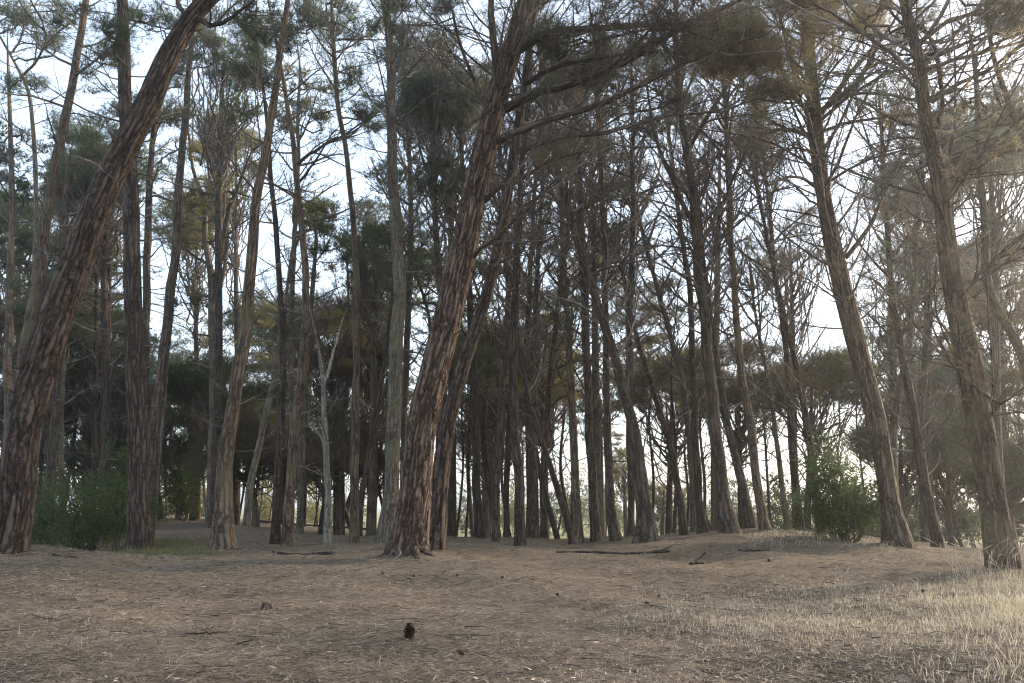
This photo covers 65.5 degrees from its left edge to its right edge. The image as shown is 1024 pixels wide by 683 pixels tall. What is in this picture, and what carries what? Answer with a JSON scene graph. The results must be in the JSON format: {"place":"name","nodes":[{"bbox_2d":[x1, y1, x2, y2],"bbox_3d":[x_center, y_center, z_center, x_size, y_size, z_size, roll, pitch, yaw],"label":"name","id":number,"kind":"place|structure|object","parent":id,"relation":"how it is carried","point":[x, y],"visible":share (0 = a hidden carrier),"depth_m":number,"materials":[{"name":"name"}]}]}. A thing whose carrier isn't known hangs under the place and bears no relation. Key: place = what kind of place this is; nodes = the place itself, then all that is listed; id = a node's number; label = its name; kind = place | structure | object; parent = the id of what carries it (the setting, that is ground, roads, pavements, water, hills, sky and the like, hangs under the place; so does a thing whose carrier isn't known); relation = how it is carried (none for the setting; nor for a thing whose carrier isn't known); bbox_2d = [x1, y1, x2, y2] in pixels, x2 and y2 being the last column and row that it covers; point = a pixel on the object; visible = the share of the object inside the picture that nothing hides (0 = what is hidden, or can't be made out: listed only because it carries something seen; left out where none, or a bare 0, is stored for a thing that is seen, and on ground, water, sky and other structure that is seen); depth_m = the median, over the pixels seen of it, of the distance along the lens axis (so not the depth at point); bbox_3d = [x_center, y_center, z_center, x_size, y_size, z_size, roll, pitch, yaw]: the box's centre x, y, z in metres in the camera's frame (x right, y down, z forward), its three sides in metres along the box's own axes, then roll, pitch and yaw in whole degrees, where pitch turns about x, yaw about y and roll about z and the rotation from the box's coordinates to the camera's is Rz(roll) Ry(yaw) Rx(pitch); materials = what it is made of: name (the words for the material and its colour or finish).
{"place":"outdoors","nodes":[
{"label":"outdoors","id":0,"kind":"place"},
{"bbox_2d":[0,508,1023,682],"bbox_3d":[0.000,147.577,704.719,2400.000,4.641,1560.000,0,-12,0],"label":"ground","id":1,"kind":"structure","parent":0,"point":[197,528],"depth_m":9.01,"materials":[{"name":"brown soil"}]},
{"bbox_2d":[0,32,69,435],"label":"pine tree","id":2,"kind":"object","parent":1,"relation":"on","point":[8,156],"visible":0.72,"depth_m":27.07,"materials":[{"name":"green plant"}]},
{"bbox_2d":[0,180,72,346],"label":"canopy tree","id":3,"kind":"object","parent":1,"relation":"on","point":[4,224],"visible":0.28,"depth_m":36.48,"materials":[{"name":"green plant"}]},
{"bbox_2d":[0,0,92,513],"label":"pine tree","id":4,"kind":"object","parent":1,"relation":"on","point":[24,9],"visible":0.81,"depth_m":23.87,"materials":[{"name":"green plant"}]},
{"bbox_2d":[31,467,80,544],"bbox_3d":[-10.377,3.825,17.566,1.845,2.081,1.486,0,-12,0],"label":"shrub","id":5,"kind":"object","parent":1,"relation":"on","point":[45,524],"visible":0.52,"depth_m":17.44,"materials":[{"name":"green plant"}]},
{"bbox_2d":[0,146,122,528],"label":"pine tree","id":6,"kind":"object","parent":1,"relation":"on","point":[24,270],"visible":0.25,"depth_m":28.53,"materials":[{"name":"green plant"}]},
{"bbox_2d":[0,140,123,539],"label":"pine tree","id":7,"kind":"object","parent":1,"relation":"on","point":[54,421],"visible":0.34,"depth_m":23.09,"materials":[{"name":"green plant"}]},
{"bbox_2d":[1,368,152,517],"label":"canopy tree","id":8,"kind":"object","parent":1,"relation":"on","point":[68,464],"visible":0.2,"depth_m":31.22,"materials":[{"name":"green plant"}]},
{"bbox_2d":[0,0,155,406],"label":"pine tree","id":9,"kind":"object","parent":1,"relation":"on","point":[37,289],"visible":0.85,"depth_m":20.42,"materials":[{"name":"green plant"}]},
{"bbox_2d":[32,455,159,550],"bbox_3d":[-8.045,3.204,15.169,2.701,2.057,1.889,0,-12,0],"label":"shrub","id":10,"kind":"object","parent":1,"relation":"on","point":[80,533],"visible":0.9,"depth_m":14.95,"materials":[{"name":"green plant"}]},
{"bbox_2d":[23,119,175,521],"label":"canopy tree","id":11,"kind":"object","parent":1,"relation":"on","point":[103,254],"visible":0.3,"depth_m":27.76,"materials":[{"name":"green plant"}]},
{"bbox_2d":[50,236,160,505],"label":"pine tree","id":12,"kind":"object","parent":1,"relation":"on","point":[94,410],"visible":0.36,"depth_m":29.21,"materials":[{"name":"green plant"}]},
{"bbox_2d":[55,137,174,471],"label":"pine tree","id":13,"kind":"object","parent":1,"relation":"on","point":[109,270],"visible":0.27,"depth_m":28.37,"materials":[{"name":"green plant"}]},
{"bbox_2d":[63,434,169,550],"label":"sapling","id":14,"kind":"object","parent":1,"relation":"on","point":[152,505],"visible":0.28,"depth_m":17.10,"materials":[{"name":"green plant"}]},
{"bbox_2d":[65,281,171,481],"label":"canopy tree","id":15,"kind":"object","parent":1,"relation":"on","point":[115,352],"visible":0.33,"depth_m":30.65,"materials":[{"name":"green plant"}]},
{"bbox_2d":[18,0,226,551],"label":"pine tree","id":16,"kind":"object","parent":1,"relation":"on","point":[139,533],"visible":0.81,"depth_m":14.97,"materials":[{"name":"brown plant"}]},
{"bbox_2d":[38,48,227,424],"bbox_3d":[-13.959,-2.604,28.081,7.973,18.826,2.965,-5,-13,22],"label":"pine tree","id":17,"kind":"object","parent":1,"relation":"on","point":[152,132],"visible":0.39,"depth_m":27.75,"materials":[{"name":"green plant"}]},
{"bbox_2d":[0,0,292,553],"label":"pine tree","id":18,"kind":"object","parent":1,"relation":"on","point":[39,368],"visible":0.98,"depth_m":12.27,"materials":[{"name":"brown plant"}]},
{"bbox_2d":[103,535,229,556],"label":"green grass","id":19,"kind":"structure","parent":1,"relation":"on","point":[179,546],"depth_m":13.22,"materials":[{"name":"plant"}]},
{"bbox_2d":[158,436,206,521],"bbox_3d":[-13.948,5.880,33.411,2.519,3.949,3.015,2,-12,-10],"label":"shrub","id":20,"kind":"object","parent":1,"relation":"on","point":[183,486],"visible":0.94,"depth_m":33.13,"materials":[{"name":"green plant"}]},
{"bbox_2d":[138,0,232,538],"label":"pine tree","id":21,"kind":"object","parent":1,"relation":"on","point":[155,418],"visible":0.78,"depth_m":21.57,"materials":[{"name":"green plant"}]},
{"bbox_2d":[142,176,245,518],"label":"canopy tree","id":22,"kind":"object","parent":1,"relation":"on","point":[185,253],"visible":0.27,"depth_m":41.04,"materials":[{"name":"green plant"}]},
{"bbox_2d":[152,100,284,526],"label":"pine tree","id":23,"kind":"object","parent":1,"relation":"on","point":[210,295],"visible":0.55,"depth_m":28.50,"materials":[{"name":"brown plant"}]},
{"bbox_2d":[174,1,275,527],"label":"canopy tree","id":24,"kind":"object","parent":1,"relation":"on","point":[219,73],"visible":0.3,"depth_m":27.55,"materials":[{"name":"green plant"}]},
{"bbox_2d":[149,341,314,524],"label":"canopy tree","id":25,"kind":"object","parent":1,"relation":"on","point":[185,384],"visible":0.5,"depth_m":32.10,"materials":[{"name":"green plant"}]},
{"bbox_2d":[185,97,282,500],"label":"canopy tree","id":26,"kind":"object","parent":1,"relation":"on","point":[236,233],"visible":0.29,"depth_m":37.74,"materials":[{"name":"green plant"}]},
{"bbox_2d":[172,395,298,526],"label":"canopy tree","id":27,"kind":"object","parent":1,"relation":"on","point":[244,441],"visible":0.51,"depth_m":29.66,"materials":[{"name":"green plant"}]},
{"bbox_2d":[209,1,320,543],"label":"pine tree","id":28,"kind":"object","parent":1,"relation":"on","point":[275,535],"visible":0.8,"depth_m":22.21,"materials":[{"name":"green plant"}]},
{"bbox_2d":[186,0,351,550],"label":"pine tree","id":29,"kind":"object","parent":1,"relation":"on","point":[223,532],"visible":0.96,"depth_m":14.70,"materials":[{"name":"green plant"}]},
{"bbox_2d":[240,219,315,526],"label":"pine tree","id":30,"kind":"object","parent":1,"relation":"on","point":[246,521],"visible":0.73,"depth_m":24.01,"materials":[{"name":"brown plant"}]},
{"bbox_2d":[248,48,358,532],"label":"pine tree","id":31,"kind":"object","parent":1,"relation":"on","point":[304,102],"visible":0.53,"depth_m":27.51,"materials":[{"name":"green plant"}]},
{"bbox_2d":[263,212,352,533],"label":"pine tree","id":32,"kind":"object","parent":1,"relation":"on","point":[299,528],"visible":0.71,"depth_m":24.34,"materials":[{"name":"brown plant"}]},
{"bbox_2d":[259,285,382,534],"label":"canopy tree","id":33,"kind":"object","parent":1,"relation":"on","point":[337,522],"visible":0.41,"depth_m":29.75,"materials":[{"name":"green plant"}]},
{"bbox_2d":[232,0,412,546],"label":"pine tree","id":34,"kind":"object","parent":1,"relation":"on","point":[311,221],"visible":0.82,"depth_m":20.22,"materials":[{"name":"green plant"}]},
{"bbox_2d":[297,253,349,544],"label":"dead tree","id":35,"kind":"object","parent":1,"relation":"on","point":[327,534],"visible":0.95,"depth_m":18.89,"materials":[{"name":"wood"}]},
{"bbox_2d":[262,386,386,533],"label":"canopy tree","id":36,"kind":"object","parent":1,"relation":"on","point":[311,445],"visible":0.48,"depth_m":29.08,"materials":[{"name":"green plant"}]},
{"bbox_2d":[298,306,381,533],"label":"background pine","id":37,"kind":"object","parent":1,"relation":"on","point":[350,363],"visible":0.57,"depth_m":28.60,"materials":[{"name":"green plant"}]},
{"bbox_2d":[282,0,400,543],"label":"pine tree","id":38,"kind":"object","parent":1,"relation":"on","point":[316,21],"visible":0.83,"depth_m":19.40,"materials":[{"name":"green plant"}]},
{"bbox_2d":[331,208,412,535],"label":"canopy tree","id":39,"kind":"object","parent":1,"relation":"on","point":[371,326],"visible":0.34,"depth_m":28.41,"materials":[{"name":"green plant"}]},
{"bbox_2d":[334,264,419,534],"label":"canopy tree","id":40,"kind":"object","parent":1,"relation":"on","point":[367,392],"visible":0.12,"depth_m":31.06,"materials":[{"name":"green plant"}]},
{"bbox_2d":[338,216,422,536],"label":"pine tree","id":41,"kind":"object","parent":1,"relation":"on","point":[382,247],"visible":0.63,"depth_m":25.50,"materials":[{"name":"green plant"}]},
{"bbox_2d":[316,0,486,543],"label":"pine tree","id":42,"kind":"object","parent":1,"relation":"on","point":[392,454],"visible":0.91,"depth_m":16.74,"materials":[{"name":"brown plant"}]},
{"bbox_2d":[340,182,469,443],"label":"background pine","id":43,"kind":"object","parent":1,"relation":"on","point":[367,203],"visible":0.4,"depth_m":29.22,"materials":[{"name":"green plant"}]},
{"bbox_2d":[355,7,465,478],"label":"pine tree","id":44,"kind":"object","parent":1,"relation":"on","point":[406,361],"visible":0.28,"depth_m":27.18,"materials":[{"name":"grey plant"}]},
{"bbox_2d":[366,0,488,447],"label":"pine tree","id":45,"kind":"object","parent":1,"relation":"on","point":[435,114],"visible":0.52,"depth_m":24.19,"materials":[{"name":"green plant"}]},
{"bbox_2d":[370,22,511,536],"bbox_3d":[-2.608,-2.370,28.975,5.830,18.906,5.413,2,-12,-9],"label":"canopy tree","id":46,"kind":"object","parent":1,"relation":"on","point":[452,516],"visible":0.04,"depth_m":28.18,"materials":[{"name":"green plant"}]},
{"bbox_2d":[400,27,513,538],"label":"pine tree","id":47,"kind":"object","parent":1,"relation":"on","point":[479,529],"visible":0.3,"depth_m":23.94,"materials":[{"name":"brown plant"}]},
{"bbox_2d":[411,309,545,536],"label":"canopy tree","id":48,"kind":"object","parent":1,"relation":"on","point":[466,400],"visible":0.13,"depth_m":29.58,"materials":[{"name":"brown plant"}]},
{"bbox_2d":[386,218,572,536],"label":"background pine","id":49,"kind":"object","parent":1,"relation":"on","point":[483,443],"visible":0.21,"depth_m":28.41,"materials":[{"name":"brown plant"}]},
{"bbox_2d":[449,332,552,536],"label":"background pine","id":50,"kind":"object","parent":1,"relation":"on","point":[490,368],"visible":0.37,"depth_m":26.15,"materials":[{"name":"green plant"}]},
{"bbox_2d":[435,0,580,545],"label":"pine tree","id":51,"kind":"object","parent":1,"relation":"on","point":[519,520],"visible":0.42,"depth_m":18.19,"materials":[{"name":"brown plant"}]},
{"bbox_2d":[447,74,568,541],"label":"pine tree","id":52,"kind":"object","parent":1,"relation":"on","point":[495,481],"visible":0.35,"depth_m":21.46,"materials":[{"name":"brown plant"}]},
{"bbox_2d":[467,155,549,536],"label":"pine tree","id":53,"kind":"object","parent":1,"relation":"on","point":[507,470],"visible":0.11,"depth_m":26.73,"materials":[{"name":"brown plant"}]},
{"bbox_2d":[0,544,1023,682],"bbox_3d":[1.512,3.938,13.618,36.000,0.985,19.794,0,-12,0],"label":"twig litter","id":54,"kind":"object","parent":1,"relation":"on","point":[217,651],"visible":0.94,"depth_m":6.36,"materials":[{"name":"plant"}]},
{"bbox_2d":[0,532,1023,682],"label":"pine straw","id":55,"kind":"object","parent":1,"relation":"on","point":[505,653],"visible":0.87,"depth_m":6.63,"materials":[{"name":"plant"}]},
{"bbox_2d":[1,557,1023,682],"bbox_3d":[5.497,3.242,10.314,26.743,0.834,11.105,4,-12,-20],"label":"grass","id":56,"kind":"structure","parent":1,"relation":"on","point":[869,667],"depth_m":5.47,"materials":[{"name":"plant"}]},
{"bbox_2d":[429,0,608,550],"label":"pine tree","id":57,"kind":"object","parent":1,"relation":"on","point":[439,496],"visible":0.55,"depth_m":14.96,"materials":[{"name":"brown plant"}]},
{"bbox_2d":[491,249,576,544],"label":"pine tree","id":58,"kind":"object","parent":1,"relation":"on","point":[561,502],"visible":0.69,"depth_m":19.91,"materials":[{"name":"brown plant"}]},
{"bbox_2d":[485,87,591,537],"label":"pine tree","id":59,"kind":"object","parent":1,"relation":"on","point":[535,531],"visible":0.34,"depth_m":24.44,"materials":[{"name":"brown plant"}]},
{"bbox_2d":[491,106,604,537],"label":"pine tree","id":60,"kind":"object","parent":1,"relation":"on","point":[529,489],"visible":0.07,"depth_m":27.10,"materials":[{"name":"brown plant"}]},
{"bbox_2d":[525,118,618,538],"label":"pine tree","id":61,"kind":"object","parent":1,"relation":"on","point":[542,491],"visible":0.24,"depth_m":26.08,"materials":[{"name":"brown plant"}]},
{"bbox_2d":[501,22,647,542],"bbox_3d":[1.465,-2.283,22.010,4.076,15.996,3.336,3,-12,-15],"label":"pine tree","id":62,"kind":"object","parent":1,"relation":"on","point":[576,500],"visible":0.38,"depth_m":21.45,"materials":[{"name":"brown plant"}]},
{"bbox_2d":[491,9,659,541],"bbox_3d":[1.505,-2.294,21.878,4.335,15.901,4.221,-10,-15,41],"label":"pine tree","id":63,"kind":"object","parent":1,"relation":"on","point":[595,527],"visible":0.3,"depth_m":21.27,"materials":[{"name":"brown plant"}]},
{"bbox_2d":[533,48,629,535],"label":"canopy tree","id":64,"kind":"object","parent":1,"relation":"on","point":[597,442],"visible":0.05,"depth_m":28.12,"materials":[{"name":"brown plant"}]},
{"bbox_2d":[492,0,679,542],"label":"pine tree","id":65,"kind":"object","parent":1,"relation":"on","point":[645,531],"visible":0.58,"depth_m":18.50,"materials":[{"name":"brown plant"}]},
{"bbox_2d":[524,166,665,434],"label":"background pine","id":66,"kind":"object","parent":1,"relation":"on","point":[616,275],"visible":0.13,"depth_m":27.07,"materials":[{"name":"green plant"}]},
{"bbox_2d":[377,0,820,559],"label":"pine tree","id":67,"kind":"object","parent":1,"relation":"on","point":[410,531],"visible":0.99,"depth_m":13.70,"materials":[{"name":"brown plant"}]},
{"bbox_2d":[545,0,674,540],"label":"pine tree","id":68,"kind":"object","parent":1,"relation":"on","point":[614,531],"visible":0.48,"depth_m":21.02,"materials":[{"name":"brown plant"}]},
{"bbox_2d":[564,0,702,536],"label":"pine tree","id":69,"kind":"object","parent":1,"relation":"on","point":[631,268],"visible":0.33,"depth_m":24.59,"materials":[{"name":"brown plant"}]},
{"bbox_2d":[573,177,698,535],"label":"pine tree","id":70,"kind":"object","parent":1,"relation":"on","point":[683,526],"visible":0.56,"depth_m":25.32,"materials":[{"name":"brown plant"}]},
{"bbox_2d":[605,111,702,531],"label":"pine tree","id":71,"kind":"object","parent":1,"relation":"on","point":[693,521],"visible":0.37,"depth_m":27.81,"materials":[{"name":"brown plant"}]},
{"bbox_2d":[600,335,751,533],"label":"canopy tree","id":72,"kind":"object","parent":1,"relation":"on","point":[669,486],"visible":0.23,"depth_m":32.38,"materials":[{"name":"brown plant"}]},
{"bbox_2d":[610,81,745,533],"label":"pine tree","id":73,"kind":"object","parent":1,"relation":"on","point":[702,523],"visible":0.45,"depth_m":23.79,"materials":[{"name":"brown plant"}]},
{"bbox_2d":[633,273,722,532],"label":"background pine","id":74,"kind":"object","parent":1,"relation":"on","point":[652,311],"visible":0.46,"depth_m":29.13,"materials":[{"name":"green plant"}]},
{"bbox_2d":[567,0,790,533],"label":"pine tree","id":75,"kind":"object","parent":1,"relation":"on","point":[727,521],"visible":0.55,"depth_m":19.77,"materials":[{"name":"brown plant"}]},
{"bbox_2d":[620,133,784,528],"bbox_3d":[5.133,-0.355,21.966,4.213,11.553,3.495,0,-12,0],"label":"pine tree","id":76,"kind":"object","parent":1,"relation":"on","point":[748,514],"visible":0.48,"depth_m":21.63,"materials":[{"name":"brown plant"}]},
{"bbox_2d":[646,97,794,530],"bbox_3d":[7.936,-1.194,28.952,5.602,16.613,6.000,0,-12,0],"label":"canopy tree","id":77,"kind":"object","parent":1,"relation":"on","point":[714,526],"visible":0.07,"depth_m":29.03,"materials":[{"name":"brown plant"}]},
{"bbox_2d":[649,7,799,530],"bbox_3d":[5.688,-2.570,20.999,4.368,15.380,4.016,0,-12,0],"label":"pine tree","id":78,"kind":"object","parent":1,"relation":"on","point":[764,523],"visible":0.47,"depth_m":20.40,"materials":[{"name":"brown plant"}]},
{"bbox_2d":[677,331,800,528],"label":"canopy tree","id":79,"kind":"object","parent":1,"relation":"on","point":[741,436],"visible":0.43,"depth_m":30.37,"materials":[{"name":"brown plant"}]},
{"bbox_2d":[711,242,816,528],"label":"pine tree","id":80,"kind":"object","parent":1,"relation":"on","point":[748,285],"visible":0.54,"depth_m":25.04,"materials":[{"name":"brown plant"}]},
{"bbox_2d":[702,104,849,532],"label":"pine tree","id":81,"kind":"object","parent":1,"relation":"on","point":[805,416],"visible":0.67,"depth_m":21.68,"materials":[{"name":"brown plant"}]},
{"bbox_2d":[722,78,845,530],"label":"pine tree","id":82,"kind":"object","parent":1,"relation":"on","point":[792,437],"visible":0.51,"depth_m":22.62,"materials":[{"name":"brown plant"}]},
{"bbox_2d":[553,561,1023,682],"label":"dry grass","id":83,"kind":"structure","parent":1,"relation":"on","point":[1002,612],"depth_m":7.27,"materials":[{"name":"plant"}]},
{"bbox_2d":[742,192,850,527],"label":"canopy tree","id":84,"kind":"object","parent":1,"relation":"on","point":[813,212],"visible":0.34,"depth_m":32.54,"materials":[{"name":"brown plant"}]},
{"bbox_2d":[746,338,894,527],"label":"canopy tree","id":85,"kind":"object","parent":1,"relation":"on","point":[843,379],"visible":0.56,"depth_m":29.61,"materials":[{"name":"green plant"}]},
{"bbox_2d":[670,0,1022,548],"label":"pine tree","id":86,"kind":"object","parent":1,"relation":"on","point":[895,530],"visible":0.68,"depth_m":15.99,"materials":[{"name":"brown plant"}]},
{"bbox_2d":[773,408,921,542],"bbox_3d":[6.531,2.798,15.884,2.607,2.886,2.517,0,-12,0],"label":"shrub","id":87,"kind":"object","parent":1,"relation":"on","point":[830,513],"visible":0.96,"depth_m":15.54,"materials":[{"name":"green plant"}]},
{"bbox_2d":[719,0,1023,569],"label":"pine tree","id":88,"kind":"object","parent":1,"relation":"on","point":[979,411],"visible":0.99,"depth_m":11.38,"materials":[{"name":"brown plant"}]},
{"bbox_2d":[809,52,974,547],"bbox_3d":[10.066,-1.317,20.799,4.210,13.753,4.121,-4,-12,18],"label":"pine tree","id":89,"kind":"object","parent":1,"relation":"on","point":[933,522],"visible":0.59,"depth_m":20.45,"materials":[{"name":"brown plant"}]},
{"bbox_2d":[846,226,938,496],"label":"canopy tree","id":90,"kind":"object","parent":1,"relation":"on","point":[892,373],"visible":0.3,"depth_m":30.48,"materials":[{"name":"brown plant"}]},
{"bbox_2d":[836,394,968,531],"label":"canopy tree","id":91,"kind":"object","parent":1,"relation":"on","point":[863,449],"visible":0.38,"depth_m":33.30,"materials":[{"name":"green plant"}]},
{"bbox_2d":[831,67,977,492],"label":"pine tree","id":92,"kind":"object","parent":1,"relation":"on","point":[893,428],"visible":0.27,"depth_m":23.04,"materials":[{"name":"brown plant"}]},
{"bbox_2d":[856,77,971,541],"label":"pine tree","id":93,"kind":"object","parent":1,"relation":"on","point":[922,385],"visible":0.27,"depth_m":26.31,"materials":[{"name":"brown plant"}]},
{"bbox_2d":[847,142,1003,535],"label":"canopy tree","id":94,"kind":"object","parent":1,"relation":"on","point":[928,453],"visible":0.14,"depth_m":31.06,"materials":[{"name":"brown plant"}]},
{"bbox_2d":[880,343,1017,545],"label":"canopy tree","id":95,"kind":"object","parent":1,"relation":"on","point":[947,377],"visible":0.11,"depth_m":35.05,"materials":[{"name":"green plant"}]},
{"bbox_2d":[889,0,1023,403],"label":"pine tree","id":96,"kind":"object","parent":1,"relation":"on","point":[1009,329],"visible":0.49,"depth_m":15.15,"materials":[{"name":"brown plant"}]},
{"bbox_2d":[917,259,1023,451],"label":"background pine","id":97,"kind":"object","parent":1,"relation":"on","point":[1011,314],"visible":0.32,"depth_m":26.91,"materials":[{"name":"green plant"}]},
{"bbox_2d":[918,84,1023,483],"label":"canopy tree","id":98,"kind":"object","parent":1,"relation":"on","point":[1000,232],"visible":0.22,"depth_m":24.89,"materials":[{"name":"brown plant"}]},
{"bbox_2d":[940,213,1023,468],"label":"canopy tree","id":99,"kind":"object","parent":1,"relation":"on","point":[1003,338],"visible":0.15,"depth_m":34.59,"materials":[{"name":"green plant"}]},
{"bbox_2d":[943,354,1023,550],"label":"canopy tree","id":100,"kind":"object","parent":1,"relation":"on","point":[1014,472],"visible":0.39,"depth_m":29.40,"materials":[{"name":"green plant"}]},
{"bbox_2d":[0,0,1023,507],"label":"sky","id":101,"kind":"structure","parent":0,"point":[61,69],"materials":[{"name":"white"}]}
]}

